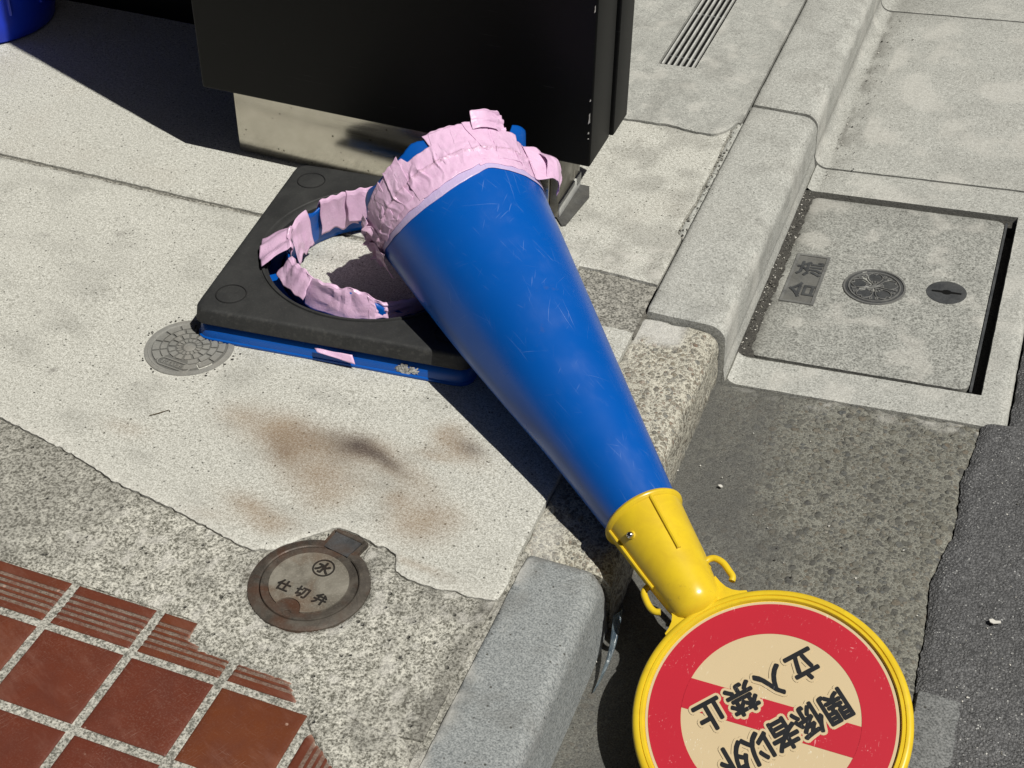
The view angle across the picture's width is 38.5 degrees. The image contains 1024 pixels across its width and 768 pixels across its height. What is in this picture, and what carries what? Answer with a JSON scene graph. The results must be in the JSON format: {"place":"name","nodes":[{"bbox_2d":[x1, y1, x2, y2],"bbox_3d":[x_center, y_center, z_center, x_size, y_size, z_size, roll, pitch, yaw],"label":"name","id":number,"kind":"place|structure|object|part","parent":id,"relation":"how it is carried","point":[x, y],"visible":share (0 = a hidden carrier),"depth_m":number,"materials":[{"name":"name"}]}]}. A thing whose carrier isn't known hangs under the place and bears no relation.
{"place":"outdoors","nodes":[
{"label":"outdoors","id":0,"kind":"place"},
{"bbox_2d":[0,559,331,767],"bbox_3d":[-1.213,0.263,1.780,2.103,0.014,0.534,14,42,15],"label":"tile paving","id":1,"kind":"structure","parent":0,"point":[141,704],"depth_m":1.67,"materials":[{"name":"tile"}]},
{"bbox_2d":[0,420,494,753],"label":"pavement","id":2,"kind":"structure","parent":0,"point":[375,660],"depth_m":1.80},
{"bbox_2d":[247,528,370,632],"bbox_3d":[-0.246,0.241,1.817,0.153,0.013,0.174,14,42,15],"label":"valve cover","id":3,"kind":"object","parent":2,"relation":"on","point":[305,586],"visible":1,"depth_m":1.80,"materials":[{"name":"metal"}]},
{"bbox_2d":[0,157,632,601],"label":"pavement","id":4,"kind":"structure","parent":0,"point":[100,279],"depth_m":2.06,"materials":[{"name":"concrete"}]},
{"bbox_2d":[144,320,234,375],"bbox_3d":[-0.476,-0.053,2.164,0.134,0.007,0.134,14,42,15],"label":"round cover","id":5,"kind":"object","parent":4,"relation":"on","point":[183,348],"visible":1,"depth_m":2.15,"materials":[{"name":"grey metal"}]},
{"bbox_2d":[199,186,476,385],"bbox_3d":[-0.210,-0.198,2.265,0.429,0.097,0.435,10,41,11],"label":"torn base plate","id":6,"kind":"object","parent":4,"relation":"on","point":[327,218],"visible":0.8,"depth_m":2.17,"materials":[{"name":"blue plastic"}]},
{"bbox_2d":[196,165,470,369],"bbox_3d":[-0.209,-0.195,2.272,0.427,0.029,0.427,10,41,11],"label":"rubber weight","id":7,"kind":"object","parent":6,"relation":"on","point":[243,292],"visible":0.57,"depth_m":2.15,"materials":[{"name":"black rubber"}]},
{"bbox_2d":[307,697,408,767],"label":"pavement","id":8,"kind":"structure","parent":0,"point":[343,740],"depth_m":1.63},
{"bbox_2d":[0,0,730,292],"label":"pavement","id":9,"kind":"structure","parent":0,"point":[72,73],"depth_m":2.62,"materials":[{"name":"concrete"}]},
{"bbox_2d":[0,0,54,43],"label":"plastic bin","id":10,"kind":"object","parent":9,"relation":"on","point":[20,18],"visible":1,"depth_m":2.89,"materials":[{"name":"blue plastic"}]},
{"bbox_2d":[69,0,194,24],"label":"shop wall","id":11,"kind":"structure","parent":9,"relation":"on","point":[179,10],"depth_m":2.98,"materials":[{"name":"black paint"}]},
{"bbox_2d":[191,0,634,225],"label":"cabinet","id":12,"kind":"object","parent":9,"relation":"on","point":[373,87],"visible":0.91,"depth_m":2.32,"materials":[{"name":"black metal"}]},
{"bbox_3d":[-0.137,-1.126,1.981,0.695,1.614,0.075,14,42,15],"label":"door","id":13,"kind":"part","parent":12,"relation":"part of","materials":[{"name":"black paint"}]},
{"bbox_2d":[30,21,1021,764],"bbox_3d":[0.138,-0.290,2.542,1.924,0.110,2.183,14,42,15],"label":"grit","id":14,"kind":"object","parent":9,"relation":"on","point":[744,339],"visible":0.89,"depth_m":2.44,"materials":[{"name":"grey gravel"}]},
{"bbox_2d":[0,129,733,766],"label":"joint bed","id":15,"kind":"object","parent":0,"point":[620,303],"depth_m":2.29,"materials":[{"name":"grey concrete"}]},
{"bbox_2d":[408,551,528,767],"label":"joint mortar","id":16,"kind":"object","parent":15,"relation":"on","point":[419,755],"visible":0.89,"depth_m":1.71,"materials":[{"name":"grey concrete"}]},
{"bbox_2d":[632,292,655,339],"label":"pavement","id":17,"kind":"structure","parent":0,"point":[644,316],"depth_m":2.25,"materials":[{"name":"grey concrete"}]},
{"bbox_2d":[679,124,742,243],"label":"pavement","id":18,"kind":"structure","parent":0,"point":[687,224],"depth_m":2.55,"materials":[{"name":"grey concrete"}]},
{"bbox_2d":[623,0,806,135],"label":"pavement","id":19,"kind":"structure","parent":0,"point":[716,91],"depth_m":2.85,"materials":[{"name":"grey concrete"}]},
{"bbox_2d":[660,0,736,67],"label":"drain grate","id":20,"kind":"object","parent":19,"relation":"in","point":[696,36],"visible":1,"depth_m":2.97,"materials":[{"name":"metal"}]},
{"bbox_2d":[912,336,1023,767],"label":"road","id":21,"kind":"structure","parent":0,"point":[971,591],"depth_m":1.88,"materials":[{"name":"grey asphalt"}]},
{"bbox_2d":[989,619,1000,623],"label":"litter","id":22,"kind":"object","parent":21,"relation":"on","point":[992,621],"visible":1,"depth_m":1.85,"materials":[{"name":"white paper"}]},
{"label":"ground","id":23,"kind":"structure","parent":0,"visible":0},
{"bbox_2d":[419,556,607,767],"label":"kerb","id":24,"kind":"structure","parent":23,"relation":"on","point":[515,703],"depth_m":1.72,"materials":[{"name":"grey concrete"}]},
{"bbox_2d":[593,609,622,691],"bbox_3d":[0.121,0.332,1.827,0.013,0.059,0.095,13,41,14],"label":"film strip","id":25,"kind":"object","parent":24,"relation":"attached to","point":[617,617],"visible":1,"depth_m":1.83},
{"bbox_2d":[524,319,718,627],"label":"kerb","id":26,"kind":"structure","parent":23,"relation":"on","point":[669,371],"depth_m":2.09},
{"bbox_2d":[551,382,979,767],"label":"gutter","id":27,"kind":"object","parent":23,"relation":"on","point":[851,474],"visible":0.59,"depth_m":2.03,"materials":[{"name":"grey concrete"}]},
{"bbox_2d":[361,109,913,767],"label":"traffic cone","id":28,"kind":"object","parent":27,"relation":"on","point":[461,231],"visible":1,"depth_m":1.83,"materials":[{"name":"blue plastic"}]},
{"bbox_2d":[647,107,1023,438],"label":"kerb","id":29,"kind":"structure","parent":23,"relation":"on","point":[714,281],"depth_m":2.39,"materials":[{"name":"concrete"}]},
{"bbox_2d":[736,192,1016,394],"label":"gutter dirt","id":30,"kind":"structure","parent":23,"relation":"on","point":[986,343],"depth_m":2.47,"materials":[{"name":"black soil"}]},
{"bbox_2d":[751,198,1007,393],"bbox_3d":[0.625,-0.150,2.479,0.347,0.077,0.498,14,42,15],"label":"gutter lid","id":31,"kind":"object","parent":23,"relation":"on","point":[890,293],"visible":1,"depth_m":2.44,"materials":[{"name":"concrete"}]},
{"bbox_2d":[753,0,1023,192],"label":"kerb","id":32,"kind":"structure","parent":23,"relation":"on","point":[945,104],"depth_m":2.92,"materials":[{"name":"concrete"}]},
{"bbox_2d":[908,691,960,767],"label":"kerb","id":33,"kind":"structure","parent":23,"relation":"on","point":[932,747],"depth_m":1.73,"materials":[{"name":"concrete"}]},
{"bbox_2d":[881,0,1023,22],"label":"kerb","id":34,"kind":"structure","parent":23,"relation":"on","point":[1005,10],"depth_m":3.28,"materials":[{"name":"concrete"}]}
]}

